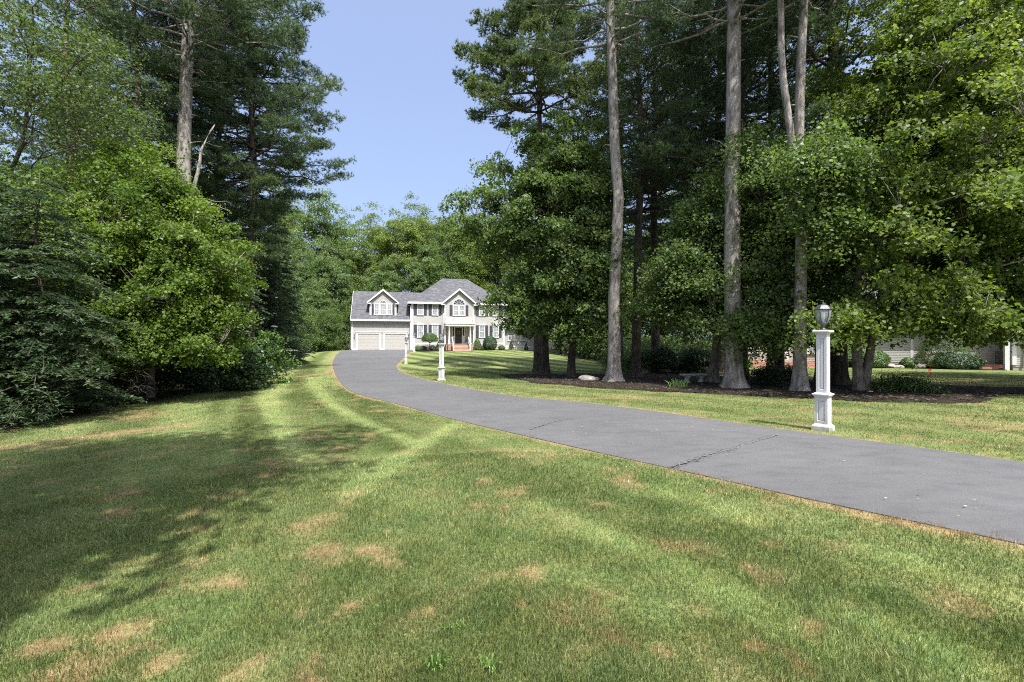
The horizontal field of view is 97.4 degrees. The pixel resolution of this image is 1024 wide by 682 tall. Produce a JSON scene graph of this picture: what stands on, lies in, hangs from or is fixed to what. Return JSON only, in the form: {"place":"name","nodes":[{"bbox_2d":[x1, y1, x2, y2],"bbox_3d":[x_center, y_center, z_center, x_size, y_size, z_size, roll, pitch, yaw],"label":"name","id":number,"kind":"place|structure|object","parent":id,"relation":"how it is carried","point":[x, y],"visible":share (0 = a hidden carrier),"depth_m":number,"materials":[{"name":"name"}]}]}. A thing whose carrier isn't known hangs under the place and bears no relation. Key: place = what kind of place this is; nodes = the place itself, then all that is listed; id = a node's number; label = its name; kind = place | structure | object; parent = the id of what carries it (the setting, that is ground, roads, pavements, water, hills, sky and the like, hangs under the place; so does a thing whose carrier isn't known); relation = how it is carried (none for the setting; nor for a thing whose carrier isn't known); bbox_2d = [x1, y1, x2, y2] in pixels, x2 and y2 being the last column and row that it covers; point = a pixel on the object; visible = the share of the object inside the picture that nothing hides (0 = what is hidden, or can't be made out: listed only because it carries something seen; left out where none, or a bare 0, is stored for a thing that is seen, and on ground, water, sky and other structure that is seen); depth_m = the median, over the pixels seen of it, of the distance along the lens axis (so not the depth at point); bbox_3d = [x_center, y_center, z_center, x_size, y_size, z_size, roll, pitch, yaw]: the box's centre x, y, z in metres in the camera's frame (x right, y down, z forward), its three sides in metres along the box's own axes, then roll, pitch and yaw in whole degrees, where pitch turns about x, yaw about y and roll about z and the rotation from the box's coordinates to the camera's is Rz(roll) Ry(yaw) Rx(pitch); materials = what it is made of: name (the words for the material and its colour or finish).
{"place":"outdoors","nodes":[
{"label":"outdoors","id":0,"kind":"place"},
{"bbox_2d":[0,342,1023,681],"bbox_3d":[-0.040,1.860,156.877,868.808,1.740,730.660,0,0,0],"label":"ground","id":1,"kind":"structure","parent":0,"point":[480,360],"depth_m":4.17,"materials":[{"name":"green plant"}]},
{"bbox_2d":[0,181,109,421],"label":"hemlock tree","id":2,"kind":"object","parent":1,"relation":"on","point":[2,209],"visible":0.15,"depth_m":12.76,"materials":[{"name":"green plant"}]},
{"bbox_2d":[0,69,118,188],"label":"white pine","id":3,"kind":"object","parent":1,"relation":"on","point":[14,127],"visible":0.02,"depth_m":37.45,"materials":[{"name":"green plant"}]},
{"bbox_2d":[0,173,146,432],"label":"hemlock tree","id":4,"kind":"object","parent":1,"relation":"on","point":[50,333],"visible":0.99,"depth_m":11.60,"materials":[{"name":"green plant"}]},
{"bbox_2d":[0,112,157,398],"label":"maple tree","id":5,"kind":"object","parent":1,"relation":"on","point":[67,187],"visible":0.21,"depth_m":14.90,"materials":[{"name":"green plant"}]},
{"bbox_2d":[0,0,165,379],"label":"white pine","id":6,"kind":"object","parent":1,"relation":"on","point":[106,10],"visible":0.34,"depth_m":19.41,"materials":[{"name":"brown plant"}]},
{"bbox_2d":[10,1,169,194],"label":"white pine","id":7,"kind":"object","parent":1,"relation":"on","point":[55,158],"visible":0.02,"depth_m":26.84,"materials":[{"name":"brown plant"}]},
{"bbox_2d":[78,379,138,406],"bbox_3d":[-13.645,1.948,15.191,1.737,1.300,2.218,0,0,-39],"label":"fern clump","id":8,"kind":"object","parent":1,"relation":"on","point":[125,401],"visible":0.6,"depth_m":15.04,"materials":[{"name":"green plant"}]},
{"bbox_2d":[0,0,219,397],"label":"cherry tree","id":9,"kind":"object","parent":1,"relation":"on","point":[26,84],"visible":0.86,"depth_m":15.96,"materials":[{"name":"green plant"}]},
{"bbox_2d":[57,277,169,403],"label":"hemlock tree","id":10,"kind":"object","parent":1,"relation":"on","point":[125,383],"visible":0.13,"depth_m":16.58,"materials":[{"name":"green plant"}]},
{"bbox_2d":[69,358,166,403],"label":"dead branches","id":11,"kind":"object","parent":1,"relation":"on","point":[120,378],"visible":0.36,"depth_m":14.78,"materials":[{"name":"brown wood"}]},
{"bbox_2d":[34,0,228,375],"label":"white pine","id":12,"kind":"object","parent":1,"relation":"on","point":[154,18],"visible":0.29,"depth_m":24.36,"materials":[{"name":"brown plant"}]},
{"bbox_2d":[2,132,268,397],"bbox_3d":[-13.302,-2.507,16.600,8.733,9.979,6.654,0,0,0],"label":"maple tree","id":13,"kind":"object","parent":1,"relation":"on","point":[186,293],"visible":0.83,"depth_m":15.38,"materials":[{"name":"green plant"}]},
{"bbox_2d":[2,333,294,403],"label":"undergrowth","id":14,"kind":"object","parent":1,"relation":"on","point":[141,386],"visible":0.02,"depth_m":17.75,"materials":[{"name":"green plant"}]},
{"bbox_2d":[84,6,234,202],"bbox_3d":[-21.360,-8.967,27.518,7.910,23.038,7.638,0,0,-29],"label":"white pine","id":15,"kind":"object","parent":1,"relation":"on","point":[170,120],"visible":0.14,"depth_m":27.05,"materials":[{"name":"brown plant"}]},
{"bbox_2d":[77,0,305,338],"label":"white pine","id":16,"kind":"object","parent":1,"relation":"on","point":[190,24],"visible":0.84,"depth_m":24.12,"materials":[{"name":"green plant"}]},
{"bbox_2d":[113,341,282,393],"bbox_3d":[-13.624,1.212,19.618,6.357,2.823,4.325,0,0,0],"label":"rhododendron","id":17,"kind":"object","parent":1,"relation":"on","point":[201,379],"visible":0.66,"depth_m":19.07,"materials":[{"name":"green plant"}]},
{"bbox_2d":[191,124,214,193],"bbox_3d":[-16.480,-4.480,23.508,1.962,13.662,0.285,0,0,0],"label":"dead snag","id":18,"kind":"object","parent":1,"relation":"on","point":[198,169],"visible":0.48,"depth_m":23.46,"materials":[{"name":"grey wood"}]},
{"bbox_2d":[133,0,305,243],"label":"white pine","id":19,"kind":"object","parent":1,"relation":"on","point":[218,134],"visible":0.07,"depth_m":33.56,"materials":[{"name":"green plant"}]},
{"bbox_2d":[198,149,271,343],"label":"hemlock tree","id":20,"kind":"object","parent":1,"relation":"on","point":[223,221],"visible":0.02,"depth_m":32.85,"materials":[{"name":"green plant"}]},
{"bbox_2d":[136,0,356,341],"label":"white pine","id":21,"kind":"object","parent":1,"relation":"on","point":[270,102],"visible":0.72,"depth_m":28.10,"materials":[{"name":"green plant"}]},
{"bbox_2d":[215,221,287,374],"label":"hemlock tree","id":22,"kind":"object","parent":1,"relation":"on","point":[254,296],"visible":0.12,"depth_m":27.11,"materials":[{"name":"green plant"}]},
{"bbox_2d":[231,326,303,385],"bbox_3d":[-12.562,0.924,22.465,3.562,3.357,3.284,0,0,0],"label":"rhododendron","id":23,"kind":"object","parent":1,"relation":"on","point":[264,342],"visible":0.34,"depth_m":22.48,"materials":[{"name":"green plant"}]},
{"bbox_2d":[234,171,305,370],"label":"hemlock tree","id":24,"kind":"object","parent":1,"relation":"on","point":[272,276],"visible":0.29,"depth_m":33.93,"materials":[{"name":"green plant"}]},
{"bbox_2d":[255,254,304,366],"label":"hemlock tree","id":25,"kind":"object","parent":1,"relation":"on","point":[279,325],"visible":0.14,"depth_m":38.51,"materials":[{"name":"green plant"}]},
{"bbox_2d":[257,186,307,282],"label":"locust tree","id":26,"kind":"object","parent":1,"relation":"on","point":[294,207],"visible":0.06,"depth_m":84.27,"materials":[{"name":"green plant"}]},
{"bbox_2d":[260,212,321,364],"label":"hemlock tree","id":27,"kind":"object","parent":1,"relation":"on","point":[295,300],"visible":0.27,"depth_m":43.16,"materials":[{"name":"green plant"}]},
{"bbox_2d":[274,255,312,357],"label":"hemlock tree","id":28,"kind":"object","parent":1,"relation":"on","point":[298,338],"visible":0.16,"depth_m":52.13,"materials":[{"name":"green plant"}]},
{"bbox_2d":[274,243,330,351],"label":"oak tree","id":29,"kind":"object","parent":1,"relation":"on","point":[299,277],"visible":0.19,"depth_m":69.17,"materials":[{"name":"green plant"}]},
{"bbox_2d":[276,295,334,351],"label":"young tree","id":30,"kind":"object","parent":1,"relation":"on","point":[310,326],"visible":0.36,"depth_m":59.56,"materials":[{"name":"green plant"}]},
{"bbox_2d":[298,273,339,351],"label":"oak tree","id":31,"kind":"object","parent":1,"relation":"on","point":[313,298],"visible":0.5,"depth_m":65.53,"materials":[{"name":"green plant"}]},
{"bbox_2d":[280,183,364,306],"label":"oak tree","id":32,"kind":"object","parent":1,"relation":"on","point":[312,231],"visible":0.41,"depth_m":80.92,"materials":[{"name":"green plant"}]},
{"bbox_2d":[308,305,345,351],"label":"young tree","id":33,"kind":"object","parent":1,"relation":"on","point":[331,324],"visible":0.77,"depth_m":62.27,"materials":[{"name":"green plant"}]},
{"bbox_2d":[297,237,369,350],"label":"oak tree","id":34,"kind":"object","parent":1,"relation":"on","point":[341,275],"visible":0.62,"depth_m":70.73,"materials":[{"name":"green plant"}]},
{"bbox_2d":[307,213,368,349],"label":"oak tree","id":35,"kind":"object","parent":1,"relation":"on","point":[353,226],"visible":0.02,"depth_m":88.77,"materials":[{"name":"green plant"}]},
{"bbox_2d":[329,296,352,349],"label":"young tree","id":36,"kind":"object","parent":1,"relation":"on","point":[346,316],"visible":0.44,"depth_m":68.96,"materials":[{"name":"green plant"}]},
{"bbox_2d":[341,201,396,293],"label":"locust tree","id":37,"kind":"object","parent":1,"relation":"on","point":[369,238],"visible":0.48,"depth_m":82.06,"materials":[{"name":"green plant"}]},
{"bbox_2d":[361,253,404,291],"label":"oak tree","id":38,"kind":"object","parent":1,"relation":"on","point":[384,284],"visible":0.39,"depth_m":74.77,"materials":[{"name":"green plant"}]},
{"bbox_2d":[352,208,425,293],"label":"locust tree","id":39,"kind":"object","parent":1,"relation":"on","point":[399,242],"visible":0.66,"depth_m":78.78,"materials":[{"name":"green plant"}]},
{"bbox_2d":[391,238,444,292],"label":"oak tree","id":40,"kind":"object","parent":1,"relation":"on","point":[417,280],"visible":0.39,"depth_m":76.56,"materials":[{"name":"green plant"}]},
{"bbox_2d":[393,191,445,292],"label":"locust tree","id":41,"kind":"object","parent":1,"relation":"on","point":[421,220],"visible":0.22,"depth_m":85.93,"materials":[{"name":"green plant"}]},
{"bbox_2d":[421,651,449,671],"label":"weed","id":42,"kind":"object","parent":1,"relation":"on","point":[435,662],"visible":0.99,"depth_m":2.24,"materials":[{"name":"green plant"}]},
{"bbox_2d":[349,279,533,350],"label":"colonial house","id":43,"kind":"structure","parent":1,"relation":"on","point":[382,319],"depth_m":60.38,"materials":[{"name":"white wood"}]},
{"bbox_2d":[356,332,380,349],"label":"garage door","id":44,"kind":"structure","parent":43,"relation":"in","point":[371,337],"depth_m":58.52,"materials":[{"name":"white paint"}]},
{"bbox_2d":[383,332,407,349],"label":"garage door","id":45,"kind":"structure","parent":43,"relation":"in","point":[388,337],"depth_m":59.34,"materials":[{"name":"white paint"}]},
{"bbox_2d":[417,324,423,337],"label":"window","id":46,"kind":"structure","parent":43,"relation":"in","point":[420,327],"depth_m":59.92,"materials":[{"name":"white glass"}]},
{"bbox_2d":[455,328,461,343],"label":"front door","id":47,"kind":"structure","parent":43,"relation":"in","point":[458,338],"depth_m":61.97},
{"bbox_2d":[437,332,445,380],"bbox_3d":[-3.666,0.889,23.400,0.305,2.685,0.316,0,0,30],"label":"lamp post","id":48,"kind":"object","parent":1,"relation":"on","point":[441,367],"visible":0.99,"depth_m":23.33,"materials":[{"name":"paint"}]},
{"bbox_2d":[411,207,475,284],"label":"oak tree","id":49,"kind":"object","parent":1,"relation":"on","point":[441,238],"visible":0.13,"depth_m":83.83,"materials":[{"name":"green plant"}]},
{"bbox_2d":[422,243,479,286],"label":"maple tree","id":50,"kind":"object","parent":1,"relation":"on","point":[451,270],"visible":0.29,"depth_m":74.76,"materials":[{"name":"green plant"}]},
{"bbox_2d":[436,211,495,292],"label":"locust tree","id":51,"kind":"object","parent":1,"relation":"on","point":[458,241],"visible":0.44,"depth_m":78.33,"materials":[{"name":"green plant"}]},
{"bbox_2d":[437,210,508,292],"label":"oak tree","id":52,"kind":"object","parent":1,"relation":"on","point":[485,277],"visible":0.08,"depth_m":85.81,"materials":[{"name":"green plant"}]},
{"bbox_2d":[416,349,533,350],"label":"planting bed","id":53,"kind":"object","parent":1,"relation":"on","point":[482,349],"visible":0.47,"depth_m":61.59,"materials":[{"name":"brown soil"}]},
{"bbox_2d":[421,333,438,350],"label":"topiary tree","id":54,"kind":"object","parent":53,"relation":"on","point":[430,337],"visible":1,"depth_m":58.20,"materials":[{"name":"green plant"}]},
{"bbox_2d":[483,336,496,349],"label":"round shrub","id":55,"kind":"object","parent":53,"relation":"on","point":[492,339],"visible":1,"depth_m":61.02,"materials":[{"name":"green plant"}]},
{"bbox_2d":[475,652,503,674],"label":"weed","id":56,"kind":"object","parent":1,"relation":"on","point":[488,663],"visible":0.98,"depth_m":2.22,"materials":[{"name":"green plant"}]},
{"bbox_2d":[475,210,527,299],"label":"locust tree","id":57,"kind":"object","parent":1,"relation":"on","point":[497,271],"visible":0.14,"depth_m":82.81,"materials":[{"name":"green plant"}]},
{"bbox_2d":[485,237,528,313],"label":"shade tree","id":58,"kind":"object","parent":1,"relation":"on","point":[504,274],"visible":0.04,"depth_m":75.04,"materials":[{"name":"green plant"}]},
{"bbox_2d":[302,332,753,367],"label":"undergrowth","id":59,"kind":"object","parent":1,"relation":"on","point":[627,344],"visible":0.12,"depth_m":45.64,"materials":[{"name":"green plant"}]},
{"bbox_2d":[451,0,622,371],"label":"white pine","id":60,"kind":"object","parent":1,"relation":"on","point":[501,53],"visible":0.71,"depth_m":30.82,"materials":[{"name":"green plant"}]},
{"bbox_2d":[562,258,651,356],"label":"young tree","id":61,"kind":"object","parent":1,"relation":"on","point":[629,290],"visible":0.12,"depth_m":50.61,"materials":[{"name":"green plant"}]},
{"bbox_2d":[569,17,683,371],"bbox_3d":[8.264,-10.878,34.060,11.203,26.931,11.314,0,0,35],"label":"white pine","id":62,"kind":"object","parent":1,"relation":"on","point":[644,225],"visible":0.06,"depth_m":32.89,"materials":[{"name":"green plant"}]},
{"bbox_2d":[621,354,645,372],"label":"bright shrub","id":63,"kind":"object","parent":1,"relation":"on","point":[626,363],"visible":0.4,"depth_m":33.06,"materials":[{"name":"green plant"}]},
{"bbox_2d":[602,222,666,332],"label":"shade tree","id":64,"kind":"object","parent":1,"relation":"on","point":[630,233],"visible":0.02,"depth_m":58.22,"materials":[{"name":"green plant"}]},
{"bbox_2d":[574,0,723,372],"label":"white pine","id":65,"kind":"object","parent":1,"relation":"on","point":[655,339],"visible":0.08,"depth_m":30.28,"materials":[{"name":"green plant"}]},
{"bbox_2d":[623,344,698,372],"bbox_3d":[10.098,1.364,30.228,5.514,2.396,3.014,0,0,0],"label":"hedge shrub","id":66,"kind":"object","parent":1,"relation":"on","point":[662,358],"visible":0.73,"depth_m":29.87,"materials":[{"name":"green plant"}]},
{"bbox_2d":[626,238,698,346],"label":"shade tree","id":67,"kind":"object","parent":1,"relation":"on","point":[666,333],"visible":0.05,"depth_m":49.67,"materials":[{"name":"green plant"}]},
{"bbox_2d":[624,333,712,352],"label":"undergrowth","id":68,"kind":"object","parent":1,"relation":"on","point":[678,339],"depth_m":46.18,"materials":[{"name":"green plant"}]},
{"bbox_2d":[624,57,721,347],"bbox_3d":[13.919,-10.870,35.880,11.110,26.707,11.220,0,0,-25],"label":"white pine","id":69,"kind":"object","parent":1,"relation":"on","point":[659,246],"visible":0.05,"depth_m":35.46,"materials":[{"name":"green plant"}]},
{"bbox_2d":[670,342,723,373],"bbox_3d":[11.689,1.266,28.636,2.978,2.484,2.657,0,0,45],"label":"hedge shrub","id":70,"kind":"object","parent":1,"relation":"on","point":[694,360],"visible":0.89,"depth_m":28.36,"materials":[{"name":"green plant"}]},
{"bbox_2d":[630,0,805,371],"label":"white pine","id":71,"kind":"object","parent":1,"relation":"on","point":[721,369],"visible":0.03,"depth_m":29.10,"materials":[{"name":"green plant"}]},
{"bbox_2d":[495,373,1023,403],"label":"mulch bed","id":72,"kind":"object","parent":1,"relation":"on","point":[635,385],"visible":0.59,"depth_m":16.75,"materials":[{"name":"brown wood"}]},
{"bbox_2d":[432,103,647,374],"bbox_3d":[1.029,-5.497,24.372,9.428,15.921,9.231,0,0,-24],"label":"maple tree","id":73,"kind":"object","parent":72,"relation":"on","point":[542,309],"visible":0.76,"depth_m":24.00,"materials":[{"name":"green plant"}]},
{"bbox_2d":[498,116,648,376],"bbox_3d":[3.797,-5.041,24.771,7.462,14.874,7.269,0,0,24],"label":"maple tree","id":74,"kind":"object","parent":72,"relation":"on","point":[595,192],"visible":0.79,"depth_m":23.10,"materials":[{"name":"green plant"}]},
{"bbox_2d":[509,0,707,381],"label":"white pine","id":75,"kind":"object","parent":72,"relation":"on","point":[613,372],"visible":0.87,"depth_m":21.73,"materials":[{"name":"green plant"}]},
{"bbox_2d":[571,0,724,376],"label":"white pine","id":76,"kind":"object","parent":72,"relation":"on","point":[637,220],"visible":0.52,"depth_m":24.99,"materials":[{"name":"green plant"}]},
{"bbox_2d":[615,167,767,382],"bbox_3d":[8.370,-2.748,20.125,6.518,9.985,6.305,0,0,-27],"label":"maple tree","id":77,"kind":"object","parent":72,"relation":"on","point":[689,275],"visible":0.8,"depth_m":19.18,"materials":[{"name":"green plant"}]},
{"bbox_2d":[679,373,707,382],"bbox_3d":[8.439,1.742,20.867,1.240,0.440,0.400,0,0,-9],"label":"stone bench","id":78,"kind":"object","parent":72,"relation":"on","point":[700,376],"visible":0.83,"depth_m":20.73,"materials":[{"name":"grey stone"}]},
{"bbox_2d":[619,0,814,388],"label":"white pine","id":79,"kind":"object","parent":72,"relation":"on","point":[734,376],"visible":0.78,"depth_m":17.81,"materials":[{"name":"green plant"}]},
{"bbox_2d":[622,0,872,379],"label":"white pine","id":80,"kind":"object","parent":72,"relation":"on","point":[705,78],"visible":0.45,"depth_m":21.33,"materials":[{"name":"green plant"}]},
{"bbox_2d":[700,0,823,378],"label":"white pine","id":81,"kind":"object","parent":72,"relation":"on","point":[782,360],"visible":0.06,"depth_m":21.94,"materials":[{"name":"green plant"}]},
{"bbox_2d":[745,364,789,384],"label":"yew shrub","id":82,"kind":"object","parent":72,"relation":"on","point":[767,375],"visible":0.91,"depth_m":19.23,"materials":[{"name":"green plant"}]},
{"bbox_2d":[689,0,857,390],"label":"white pine","id":83,"kind":"object","parent":72,"relation":"on","point":[799,380],"visible":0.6,"depth_m":16.34,"materials":[{"name":"green plant"}]},
{"bbox_2d":[755,362,812,380],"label":"yew shrub","id":84,"kind":"object","parent":72,"relation":"on","point":[788,367],"visible":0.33,"depth_m":20.96,"materials":[{"name":"green plant"}]},
{"bbox_2d":[697,111,918,382],"bbox_3d":[10.505,-3.353,16.854,7.176,11.058,8.714,0,0,38],"label":"maple tree","id":85,"kind":"object","parent":72,"relation":"on","point":[761,324],"visible":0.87,"depth_m":16.26,"materials":[{"name":"green plant"}]},
{"bbox_2d":[710,0,946,384],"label":"white pine","id":86,"kind":"object","parent":72,"relation":"on","point":[839,372],"visible":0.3,"depth_m":18.85,"materials":[{"name":"green plant"}]},
{"bbox_2d":[858,369,923,392],"bbox_3d":[13.460,1.603,16.087,2.169,1.302,1.771,0,0,0],"label":"azalea shrub","id":87,"kind":"object","parent":72,"relation":"on","point":[884,383],"visible":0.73,"depth_m":15.98,"materials":[{"name":"green plant"}]},
{"bbox_2d":[767,0,1023,390],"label":"maple tree","id":88,"kind":"object","parent":72,"relation":"on","point":[944,87],"visible":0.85,"depth_m":14.04,"materials":[{"name":"green plant"}]},
{"bbox_2d":[871,366,933,391],"bbox_3d":[13.862,1.563,16.297,2.059,1.344,2.045,0,0,0],"label":"azalea shrub","id":89,"kind":"object","parent":72,"relation":"on","point":[899,376],"visible":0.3,"depth_m":16.06,"materials":[{"name":"green plant"}]},
{"bbox_2d":[887,370,950,392],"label":"azalea shrub","id":90,"kind":"object","parent":72,"relation":"on","point":[918,382],"visible":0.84,"depth_m":15.47,"materials":[{"name":"green plant"}]},
{"bbox_2d":[673,0,874,370],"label":"white pine","id":91,"kind":"object","parent":1,"relation":"on","point":[750,105],"visible":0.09,"depth_m":23.56,"materials":[{"name":"green plant"}]},
{"bbox_2d":[811,302,834,431],"bbox_3d":[6.047,0.543,8.750,0.316,2.685,0.305,0,0,-38],"label":"lamp post","id":92,"kind":"object","parent":1,"relation":"on","point":[822,395],"visible":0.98,"depth_m":8.69,"materials":[{"name":"paint"}]},
{"bbox_2d":[748,286,1023,370],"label":"cream house","id":93,"kind":"structure","parent":1,"relation":"on","point":[996,357],"depth_m":32.05,"materials":[{"name":"grey wood"}]},
{"bbox_2d":[877,367,1002,369],"bbox_3d":[24.538,1.985,33.261,16.900,0.297,2.580,0,0,27],"label":"foundation bed","id":94,"kind":"object","parent":1,"relation":"on","point":[950,368],"visible":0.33,"depth_m":30.20,"materials":[{"name":"brown soil"}]},
{"bbox_2d":[848,348,891,367],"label":"garden shrub","id":95,"kind":"object","parent":94,"relation":"on","point":[883,361],"visible":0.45,"depth_m":31.54,"materials":[{"name":"green plant"}]},
{"bbox_2d":[898,357,916,367],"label":"garden shrub","id":96,"kind":"object","parent":94,"relation":"on","point":[907,362],"visible":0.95,"depth_m":31.62,"materials":[{"name":"green plant"}]},
{"bbox_2d":[916,335,972,365],"bbox_3d":[29.868,0.714,31.273,3.365,2.536,2.868,0,0,0],"label":"garden shrub","id":97,"kind":"object","parent":94,"relation":"on","point":[920,350],"visible":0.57,"depth_m":30.76,"materials":[{"name":"green plant"}]},
{"bbox_2d":[932,351,987,369],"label":"garden shrub","id":98,"kind":"object","parent":94,"relation":"on","point":[967,361],"visible":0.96,"depth_m":29.59,"materials":[{"name":"green plant"}]},
{"bbox_2d":[0,0,1023,341],"label":"sky","id":99,"kind":"structure","parent":0,"point":[407,128],"materials":[{"name":"blue"}]},
{"bbox_2d":[333,350,1023,544],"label":"driveway","id":100,"kind":"structure","parent":0,"point":[944,487],"depth_m":6.74,"materials":[{"name":"grey asphalt"}]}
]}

